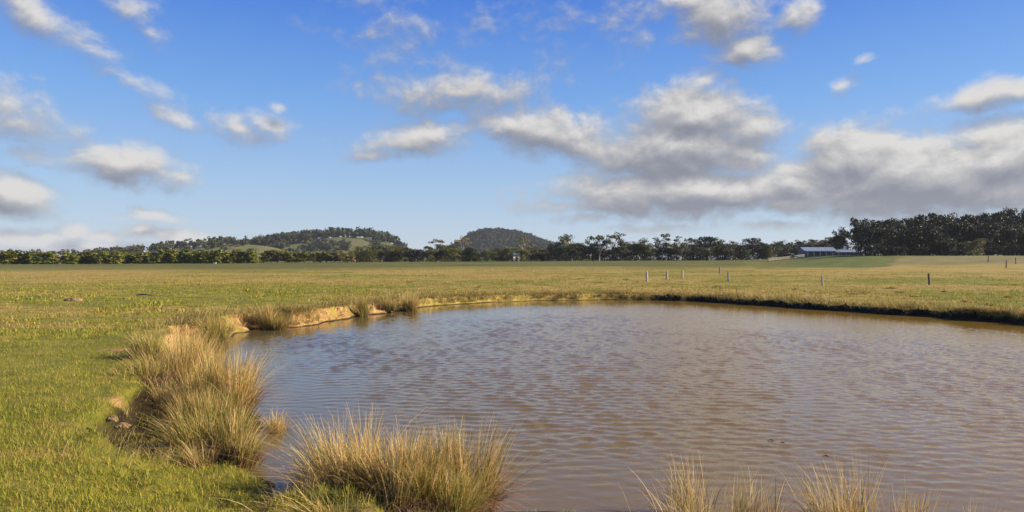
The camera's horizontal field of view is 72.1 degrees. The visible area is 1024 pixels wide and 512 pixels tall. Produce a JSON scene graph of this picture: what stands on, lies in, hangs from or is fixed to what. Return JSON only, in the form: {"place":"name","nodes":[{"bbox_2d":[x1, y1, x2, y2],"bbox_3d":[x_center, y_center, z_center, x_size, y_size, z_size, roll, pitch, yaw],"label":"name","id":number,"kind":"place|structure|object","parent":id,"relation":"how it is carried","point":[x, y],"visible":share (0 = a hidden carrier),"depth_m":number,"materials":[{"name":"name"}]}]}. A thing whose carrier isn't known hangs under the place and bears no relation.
{"place":"outdoors","nodes":[
{"label":"outdoors","id":0,"kind":"place"},
{"bbox_2d":[63,244,309,260],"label":"hill","id":1,"kind":"structure","parent":0,"point":[231,247],"depth_m":718.45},
{"bbox_2d":[15,235,260,256],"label":"woods","id":2,"kind":"object","parent":1,"relation":"on","point":[214,242],"visible":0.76,"depth_m":714.09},
{"bbox_2d":[262,237,443,259],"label":"hill","id":3,"kind":"structure","parent":0,"point":[364,243],"depth_m":928.84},
{"bbox_2d":[246,226,407,258],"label":"woods","id":4,"kind":"object","parent":3,"relation":"on","point":[281,240],"visible":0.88,"depth_m":932.21,"materials":[{"name":"plant"}]},
{"bbox_2d":[0,255,1023,511],"bbox_3d":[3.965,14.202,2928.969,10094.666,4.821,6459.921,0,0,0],"label":"ground","id":5,"kind":"structure","parent":0,"point":[886,265],"depth_m":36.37,"materials":[{"name":"plant"}]},
{"bbox_2d":[1,249,15,263],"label":"hedge tree","id":6,"kind":"object","parent":5,"relation":"on","point":[9,256],"visible":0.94,"depth_m":257.57,"materials":[{"name":"green plant"}]},
{"bbox_2d":[9,250,23,263],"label":"hedge tree","id":7,"kind":"object","parent":5,"relation":"on","point":[18,254],"visible":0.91,"depth_m":258.42,"materials":[{"name":"green plant"}]},
{"bbox_2d":[17,250,31,263],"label":"hedge tree","id":8,"kind":"object","parent":5,"relation":"on","point":[26,255],"visible":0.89,"depth_m":259.02,"materials":[{"name":"green plant"}]},
{"bbox_2d":[42,251,60,263],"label":"hedge tree","id":9,"kind":"object","parent":5,"relation":"on","point":[50,256],"visible":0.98,"depth_m":258.28,"materials":[{"name":"green plant"}]},
{"bbox_2d":[66,252,81,263],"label":"hedge tree","id":10,"kind":"object","parent":5,"relation":"on","point":[73,258],"visible":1,"depth_m":259.38,"materials":[{"name":"green plant"}]},
{"bbox_2d":[94,251,107,263],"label":"hedge tree","id":11,"kind":"object","parent":5,"relation":"on","point":[99,257],"visible":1,"depth_m":259.69,"materials":[{"name":"green plant"}]},
{"bbox_2d":[114,252,127,263],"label":"hedge tree","id":12,"kind":"object","parent":5,"relation":"on","point":[120,256],"visible":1,"depth_m":260.54,"materials":[{"name":"green plant"}]},
{"bbox_2d":[67,352,187,384],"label":"tussock","id":13,"kind":"object","parent":5,"relation":"on","point":[161,376],"visible":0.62,"depth_m":10.80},
{"bbox_2d":[133,253,147,263],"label":"hedge tree","id":14,"kind":"object","parent":5,"relation":"on","point":[141,258],"visible":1,"depth_m":260.06,"materials":[{"name":"green plant"}]},
{"bbox_2d":[108,328,173,360],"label":"tussock","id":15,"kind":"object","parent":5,"relation":"on","point":[146,346],"visible":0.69,"depth_m":12.31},
{"bbox_2d":[83,346,224,396],"bbox_3d":[-5.684,1.839,11.186,2.641,0.861,2.015,0,0,-15],"label":"tussock","id":16,"kind":"object","parent":5,"relation":"on","point":[170,369],"visible":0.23,"depth_m":11.27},
{"bbox_2d":[152,249,167,263],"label":"hedge tree","id":17,"kind":"object","parent":5,"relation":"on","point":[161,254],"visible":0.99,"depth_m":260.59,"materials":[{"name":"green plant"}]},
{"bbox_2d":[166,249,182,263],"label":"hedge tree","id":18,"kind":"object","parent":5,"relation":"on","point":[174,253],"visible":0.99,"depth_m":260.86,"materials":[{"name":"green plant"}]},
{"bbox_2d":[118,331,233,366],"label":"tussock","id":19,"kind":"object","parent":5,"relation":"on","point":[180,347],"visible":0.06,"depth_m":12.75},
{"bbox_2d":[147,388,215,425],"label":"tussock","id":20,"kind":"object","parent":5,"relation":"on","point":[180,407],"visible":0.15,"depth_m":9.37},
{"bbox_2d":[131,364,233,418],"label":"tussock","id":21,"kind":"object","parent":5,"relation":"on","point":[162,410],"visible":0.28,"depth_m":10.05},
{"bbox_2d":[120,405,258,457],"bbox_3d":[-3.756,2.009,8.220,1.575,0.604,1.514,0,0,-20],"label":"tussock","id":22,"kind":"object","parent":5,"relation":"on","point":[181,436],"visible":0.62,"depth_m":8.14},
{"bbox_2d":[130,383,248,433],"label":"tussock","id":23,"kind":"object","parent":5,"relation":"on","point":[196,408],"visible":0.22,"depth_m":9.14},
{"bbox_2d":[185,251,201,262],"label":"hedge tree","id":24,"kind":"object","parent":5,"relation":"on","point":[193,255],"visible":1,"depth_m":260.35,"materials":[{"name":"green plant"}]},
{"bbox_2d":[132,324,261,390],"bbox_3d":[-5.420,1.689,11.887,2.732,1.286,2.837,0,0,0],"label":"tussock","id":25,"kind":"object","parent":5,"relation":"on","point":[194,348],"visible":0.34,"depth_m":11.77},
{"bbox_2d":[187,311,244,344],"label":"tussock","id":26,"kind":"object","parent":5,"relation":"on","point":[212,329],"visible":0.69,"depth_m":19.19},
{"bbox_2d":[212,249,224,262],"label":"hedge tree","id":27,"kind":"object","parent":5,"relation":"on","point":[219,256],"visible":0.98,"depth_m":259.94,"materials":[{"name":"green plant"}]},
{"bbox_2d":[164,384,278,437],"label":"tussock","id":28,"kind":"object","parent":5,"relation":"on","point":[217,411],"visible":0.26,"depth_m":8.96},
{"bbox_2d":[133,341,318,413],"bbox_3d":[-4.243,1.824,10.674,2.707,1.106,2.778,0,0,0],"label":"tussock","id":29,"kind":"object","parent":5,"relation":"on","point":[208,365],"visible":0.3,"depth_m":10.53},
{"bbox_2d":[162,421,292,470],"bbox_3d":[-3.111,2.079,7.764,1.800,0.470,1.135,0,0,-43],"label":"tussock","id":30,"kind":"object","parent":5,"relation":"on","point":[253,455],"visible":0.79,"depth_m":7.74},
{"bbox_2d":[176,406,282,460],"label":"tussock","id":31,"kind":"object","parent":5,"relation":"on","point":[239,425],"visible":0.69,"depth_m":8.07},
{"bbox_2d":[164,345,297,416],"bbox_3d":[-4.046,1.803,10.214,2.045,1.136,2.616,0,0,0],"label":"tussock","id":32,"kind":"object","parent":5,"relation":"on","point":[244,386],"visible":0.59,"depth_m":10.21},
{"bbox_2d":[246,251,259,262],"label":"hedge tree","id":33,"kind":"object","parent":5,"relation":"on","point":[251,256],"visible":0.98,"depth_m":260.85,"materials":[{"name":"green plant"}]},
{"bbox_2d":[243,301,302,330],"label":"tussock","id":34,"kind":"object","parent":5,"relation":"on","point":[268,320],"visible":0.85,"depth_m":22.96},
{"bbox_2d":[259,410,297,434],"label":"tussock","id":35,"kind":"object","parent":5,"relation":"on","point":[278,427],"visible":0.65,"depth_m":9.37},
{"bbox_2d":[210,460,366,511],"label":"tussock","id":36,"kind":"object","parent":5,"relation":"on","point":[305,482],"visible":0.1,"depth_m":6.16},
{"bbox_2d":[245,424,389,496],"bbox_3d":[-1.838,2.049,6.925,1.673,0.700,1.598,0,0,39],"label":"tussock","id":37,"kind":"object","parent":5,"relation":"on","point":[306,464],"visible":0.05,"depth_m":6.95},
{"bbox_2d":[210,404,450,507],"bbox_3d":[-1.634,1.874,6.639,2.239,0.966,2.578,0,0,0],"label":"tussock","id":38,"kind":"object","parent":5,"relation":"on","point":[319,464],"visible":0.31,"depth_m":6.49,"materials":[{"name":"plant"}]},
{"bbox_2d":[342,252,355,262],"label":"bush","id":39,"kind":"object","parent":5,"relation":"on","point":[350,257],"visible":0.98,"depth_m":265.96,"materials":[{"name":"green plant"}]},
{"bbox_2d":[346,293,378,316],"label":"tussock","id":40,"kind":"object","parent":5,"relation":"on","point":[362,309],"visible":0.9,"depth_m":28.25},
{"bbox_2d":[265,451,464,511],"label":"tussock","id":41,"kind":"object","parent":5,"relation":"on","point":[399,499],"visible":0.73,"depth_m":5.75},
{"bbox_2d":[359,248,376,261],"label":"scrub tree","id":42,"kind":"object","parent":5,"relation":"on","point":[369,258],"visible":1,"depth_m":278.69,"materials":[{"name":"green plant"}]},
{"bbox_2d":[376,250,392,261],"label":"scrub tree","id":43,"kind":"object","parent":5,"relation":"on","point":[384,257],"visible":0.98,"depth_m":288.84,"materials":[{"name":"green plant"}]},
{"bbox_2d":[292,423,484,510],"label":"tussock","id":44,"kind":"object","parent":5,"relation":"on","point":[381,465],"visible":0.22,"depth_m":6.21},
{"bbox_2d":[380,293,401,311],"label":"tussock","id":45,"kind":"object","parent":5,"relation":"on","point":[389,306],"visible":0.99,"depth_m":30.05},
{"bbox_2d":[244,420,541,510],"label":"tussock","id":46,"kind":"object","parent":5,"relation":"on","point":[362,469],"visible":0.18,"depth_m":6.27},
{"bbox_2d":[386,245,402,261],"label":"scrub tree","id":47,"kind":"object","parent":5,"relation":"on","point":[392,248],"visible":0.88,"depth_m":289.66,"materials":[{"name":"green plant"}]},
{"bbox_2d":[392,247,410,261],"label":"scrub tree","id":48,"kind":"object","parent":5,"relation":"on","point":[404,254],"visible":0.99,"depth_m":288.60,"materials":[{"name":"green plant"}]},
{"bbox_2d":[385,289,427,311],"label":"tussock","id":49,"kind":"object","parent":5,"relation":"on","point":[409,303],"visible":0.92,"depth_m":31.16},
{"bbox_2d":[407,249,423,261],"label":"scrub tree","id":50,"kind":"object","parent":5,"relation":"on","point":[416,254],"visible":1,"depth_m":281.10,"materials":[{"name":"green plant"}]},
{"bbox_2d":[422,249,435,261],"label":"scrub tree","id":51,"kind":"object","parent":5,"relation":"on","point":[428,255],"visible":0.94,"depth_m":286.12,"materials":[{"name":"green plant"}]},
{"bbox_2d":[436,244,450,261],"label":"scrub tree","id":52,"kind":"object","parent":5,"relation":"on","point":[441,248],"visible":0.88,"depth_m":290.31,"materials":[{"name":"green plant"}]},
{"bbox_2d":[362,417,529,511],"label":"tussock","id":53,"kind":"object","parent":5,"relation":"on","point":[429,488],"visible":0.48,"depth_m":5.95,"materials":[{"name":"plant"}]},
{"bbox_2d":[447,248,462,261],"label":"scrub tree","id":54,"kind":"object","parent":5,"relation":"on","point":[454,253],"visible":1,"depth_m":282.14,"materials":[{"name":"green plant"}]},
{"bbox_2d":[397,458,527,511],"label":"tussock","id":55,"kind":"object","parent":5,"relation":"on","point":[469,503],"visible":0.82,"depth_m":5.74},
{"bbox_2d":[462,247,478,261],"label":"scrub tree","id":56,"kind":"object","parent":5,"relation":"on","point":[470,250],"visible":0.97,"depth_m":283.86,"materials":[{"name":"green plant"}]},
{"bbox_2d":[480,249,496,261],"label":"scrub tree","id":57,"kind":"object","parent":5,"relation":"on","point":[488,256],"visible":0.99,"depth_m":284.29,"materials":[{"name":"green plant"}]},
{"bbox_2d":[391,411,599,511],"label":"tussock","id":58,"kind":"object","parent":5,"relation":"on","point":[492,467],"visible":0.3,"depth_m":6.39,"materials":[{"name":"plant"}]},
{"bbox_2d":[501,247,516,260],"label":"scrub tree","id":59,"kind":"object","parent":5,"relation":"on","point":[507,255],"visible":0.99,"depth_m":287.00,"materials":[{"name":"green plant"}]},
{"bbox_2d":[2,288,1023,511],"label":"bank grass","id":60,"kind":"structure","parent":5,"relation":"on","point":[967,308],"depth_m":25.43,"materials":[{"name":"plant"}]},
{"bbox_2d":[515,249,530,260],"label":"scrub tree","id":61,"kind":"object","parent":5,"relation":"on","point":[523,255],"visible":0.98,"depth_m":285.36,"materials":[{"name":"green plant"}]},
{"bbox_2d":[551,244,573,260],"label":"scrub tree","id":62,"kind":"object","parent":5,"relation":"on","point":[560,252],"visible":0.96,"depth_m":289.11,"materials":[{"name":"green plant"}]},
{"bbox_2d":[555,234,574,257],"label":"gum tree","id":63,"kind":"object","parent":5,"relation":"on","point":[562,242],"visible":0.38,"depth_m":297.68,"materials":[{"name":"green plant"}]},
{"bbox_2d":[564,244,581,260],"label":"scrub tree","id":64,"kind":"object","parent":5,"relation":"on","point":[574,248],"visible":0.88,"depth_m":290.62,"materials":[{"name":"green plant"}]},
{"bbox_2d":[585,241,602,260],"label":"gum tree","id":65,"kind":"object","parent":5,"relation":"on","point":[592,246],"visible":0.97,"depth_m":298.13,"materials":[{"name":"green plant"}]},
{"bbox_2d":[585,234,613,260],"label":"gum tree","id":66,"kind":"object","parent":5,"relation":"on","point":[599,237],"visible":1,"depth_m":296.89,"materials":[{"name":"green plant"}]},
{"bbox_2d":[602,247,621,260],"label":"scrub tree","id":67,"kind":"object","parent":5,"relation":"on","point":[611,252],"visible":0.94,"depth_m":291.37,"materials":[{"name":"green plant"}]},
{"bbox_2d":[602,231,625,255],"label":"gum tree","id":68,"kind":"object","parent":5,"relation":"on","point":[616,237],"visible":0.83,"depth_m":300.14,"materials":[{"name":"green plant"}]},
{"bbox_2d":[611,245,631,260],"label":"scrub tree","id":69,"kind":"object","parent":5,"relation":"on","point":[624,251],"visible":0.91,"depth_m":291.31,"materials":[{"name":"green plant"}]},
{"bbox_2d":[630,238,652,260],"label":"gum tree","id":70,"kind":"object","parent":5,"relation":"on","point":[642,245],"visible":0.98,"depth_m":293.71,"materials":[{"name":"green plant"}]},
{"bbox_2d":[652,233,670,259],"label":"gum tree","id":71,"kind":"object","parent":5,"relation":"on","point":[656,245],"visible":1,"depth_m":298.63,"materials":[{"name":"green plant"}]},
{"bbox_2d":[671,244,692,260],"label":"scrub tree","id":72,"kind":"object","parent":5,"relation":"on","point":[680,250],"visible":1,"depth_m":292.73,"materials":[{"name":"green plant"}]},
{"bbox_2d":[690,246,713,259],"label":"scrub tree","id":73,"kind":"object","parent":5,"relation":"on","point":[701,252],"visible":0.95,"depth_m":292.68,"materials":[{"name":"green plant"}]},
{"bbox_2d":[692,236,720,259],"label":"gum tree","id":74,"kind":"object","parent":5,"relation":"on","point":[706,242],"visible":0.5,"depth_m":303.52,"materials":[{"name":"green plant"}]},
{"bbox_2d":[620,455,804,511],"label":"tussock","id":75,"kind":"object","parent":5,"relation":"on","point":[689,506],"visible":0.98,"depth_m":6.06,"materials":[{"name":"plant"}]},
{"bbox_2d":[721,243,738,259],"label":"scrub tree","id":76,"kind":"object","parent":5,"relation":"on","point":[728,249],"visible":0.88,"depth_m":293.30,"materials":[{"name":"green plant"}]},
{"bbox_2d":[731,248,751,259],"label":"scrub tree","id":77,"kind":"object","parent":5,"relation":"on","point":[744,252],"visible":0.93,"depth_m":294.53,"materials":[{"name":"green plant"}]},
{"bbox_2d":[745,238,764,259],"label":"gum tree","id":78,"kind":"object","parent":5,"relation":"on","point":[751,245],"visible":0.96,"depth_m":296.17,"materials":[{"name":"green plant"}]},
{"bbox_2d":[750,248,766,259],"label":"scrub tree","id":79,"kind":"object","parent":5,"relation":"on","point":[759,252],"visible":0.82,"depth_m":297.10,"materials":[{"name":"green plant"}]},
{"bbox_2d":[760,474,796,511],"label":"tussock","id":80,"kind":"object","parent":5,"relation":"on","point":[775,499],"visible":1,"depth_m":5.61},
{"bbox_2d":[778,244,797,258],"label":"tree","id":81,"kind":"object","parent":5,"relation":"on","point":[789,249],"visible":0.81,"depth_m":324.02,"materials":[{"name":"green plant"}]},
{"bbox_2d":[759,447,898,511],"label":"tussock","id":82,"kind":"object","parent":5,"relation":"on","point":[843,503],"visible":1,"depth_m":5.86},
{"bbox_2d":[796,245,862,257],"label":"farmhouse","id":83,"kind":"object","parent":5,"relation":"on","point":[817,251],"visible":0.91,"depth_m":272.98,"materials":[{"name":"white metal"}]},
{"bbox_2d":[827,226,851,249],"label":"tree","id":84,"kind":"object","parent":5,"relation":"on","point":[840,238],"visible":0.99,"depth_m":290.27,"materials":[{"name":"green plant"}]},
{"bbox_2d":[849,217,878,252],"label":"tree","id":85,"kind":"object","parent":5,"relation":"on","point":[859,228],"visible":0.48,"depth_m":256.94,"materials":[{"name":"green plant"}]},
{"bbox_2d":[852,227,884,254],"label":"tree","id":86,"kind":"object","parent":5,"relation":"on","point":[864,240],"visible":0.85,"depth_m":234.91,"materials":[{"name":"green plant"}]},
{"bbox_2d":[863,243,886,255],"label":"bush","id":87,"kind":"object","parent":5,"relation":"on","point":[872,249],"visible":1,"depth_m":229.76,"materials":[{"name":"green plant"}]},
{"bbox_2d":[801,477,954,511],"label":"tussock","id":88,"kind":"object","parent":5,"relation":"on","point":[908,507],"visible":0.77,"depth_m":5.68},
{"bbox_2d":[866,223,900,254],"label":"tree","id":89,"kind":"object","parent":5,"relation":"on","point":[884,233],"visible":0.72,"depth_m":235.47,"materials":[{"name":"green plant"}]},
{"bbox_2d":[888,245,910,255],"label":"bush","id":90,"kind":"object","parent":5,"relation":"on","point":[897,250],"visible":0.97,"depth_m":229.63,"materials":[{"name":"green plant"}]},
{"bbox_2d":[893,222,916,253],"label":"tree","id":91,"kind":"object","parent":5,"relation":"on","point":[905,228],"visible":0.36,"depth_m":240.47,"materials":[{"name":"green plant"}]},
{"bbox_2d":[897,217,924,241],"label":"tree","id":92,"kind":"object","parent":5,"relation":"on","point":[911,222],"visible":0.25,"depth_m":257.79,"materials":[{"name":"green plant"}]},
{"bbox_2d":[896,226,927,254],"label":"tree","id":93,"kind":"object","parent":5,"relation":"on","point":[907,239],"visible":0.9,"depth_m":235.47,"materials":[{"name":"green plant"}]},
{"bbox_2d":[911,245,933,255],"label":"bush","id":94,"kind":"object","parent":5,"relation":"on","point":[921,251],"visible":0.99,"depth_m":231.40,"materials":[{"name":"green plant"}]},
{"bbox_2d":[912,222,940,253],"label":"tree","id":95,"kind":"object","parent":5,"relation":"on","point":[926,231],"visible":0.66,"depth_m":234.86,"materials":[{"name":"green plant"}]},
{"bbox_2d":[916,212,943,245],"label":"tree","id":96,"kind":"object","parent":5,"relation":"on","point":[931,219],"visible":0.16,"depth_m":258.46,"materials":[{"name":"green plant"}]},
{"bbox_2d":[926,227,958,254],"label":"tree","id":97,"kind":"object","parent":5,"relation":"on","point":[939,234],"visible":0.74,"depth_m":233.58,"materials":[{"name":"green plant"}]},
{"bbox_2d":[935,219,960,254],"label":"tree","id":98,"kind":"object","parent":5,"relation":"on","point":[951,225],"visible":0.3,"depth_m":241.70,"materials":[{"name":"green plant"}]},
{"bbox_2d":[940,241,960,255],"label":"bush","id":99,"kind":"object","parent":5,"relation":"on","point":[952,251],"visible":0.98,"depth_m":229.47,"materials":[{"name":"green plant"}]},
{"bbox_2d":[943,222,971,254],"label":"tree","id":100,"kind":"object","parent":5,"relation":"on","point":[961,237],"visible":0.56,"depth_m":238.68,"materials":[{"name":"green plant"}]},
{"bbox_2d":[947,220,977,255],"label":"tree","id":101,"kind":"object","parent":5,"relation":"on","point":[968,230],"visible":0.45,"depth_m":240.32,"materials":[{"name":"green plant"}]},
{"bbox_2d":[960,238,986,255],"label":"tree","id":102,"kind":"object","parent":5,"relation":"on","point":[975,244],"visible":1,"depth_m":225.67,"materials":[{"name":"green plant"}]},
{"bbox_2d":[971,222,992,253],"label":"tree","id":103,"kind":"object","parent":5,"relation":"on","point":[980,226],"visible":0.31,"depth_m":238.49,"materials":[{"name":"green plant"}]},
{"bbox_2d":[967,211,1005,255],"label":"tree","id":104,"kind":"object","parent":5,"relation":"on","point":[990,220],"visible":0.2,"depth_m":256.03,"materials":[{"name":"green plant"}]},
{"bbox_2d":[973,223,1003,255],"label":"tree","id":105,"kind":"object","parent":5,"relation":"on","point":[990,231],"visible":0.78,"depth_m":233.68,"materials":[{"name":"green plant"}]},
{"bbox_2d":[985,246,1007,255],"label":"bush","id":106,"kind":"object","parent":5,"relation":"on","point":[997,250],"visible":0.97,"depth_m":230.22,"materials":[{"name":"green plant"}]},
{"bbox_2d":[992,209,1023,255],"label":"tree","id":107,"kind":"object","parent":5,"relation":"on","point":[1010,217],"visible":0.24,"depth_m":259.19,"materials":[{"name":"green plant"}]},
{"bbox_2d":[993,221,1023,255],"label":"tree","id":108,"kind":"object","parent":5,"relation":"on","point":[1012,232],"visible":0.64,"depth_m":235.18,"materials":[{"name":"green plant"}]},
{"bbox_2d":[1001,242,1022,255],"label":"bush","id":109,"kind":"object","parent":5,"relation":"on","point":[1009,246],"visible":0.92,"depth_m":231.40,"materials":[{"name":"green plant"}]},
{"bbox_2d":[0,0,1023,258],"label":"sky","id":110,"kind":"structure","parent":0,"point":[123,123],"materials":[{"name":"blue"}]},
{"bbox_2d":[464,236,590,259],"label":"hill","id":111,"kind":"structure","parent":0,"point":[486,247],"depth_m":1370.69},
{"bbox_2d":[433,227,589,259],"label":"woods","id":112,"kind":"object","parent":111,"relation":"on","point":[491,234],"visible":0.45,"depth_m":1391.57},
{"bbox_2d":[209,300,1023,511],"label":"water","id":113,"kind":"structure","parent":0,"point":[934,404],"depth_m":11.79,"materials":[{"name":"liquid"}]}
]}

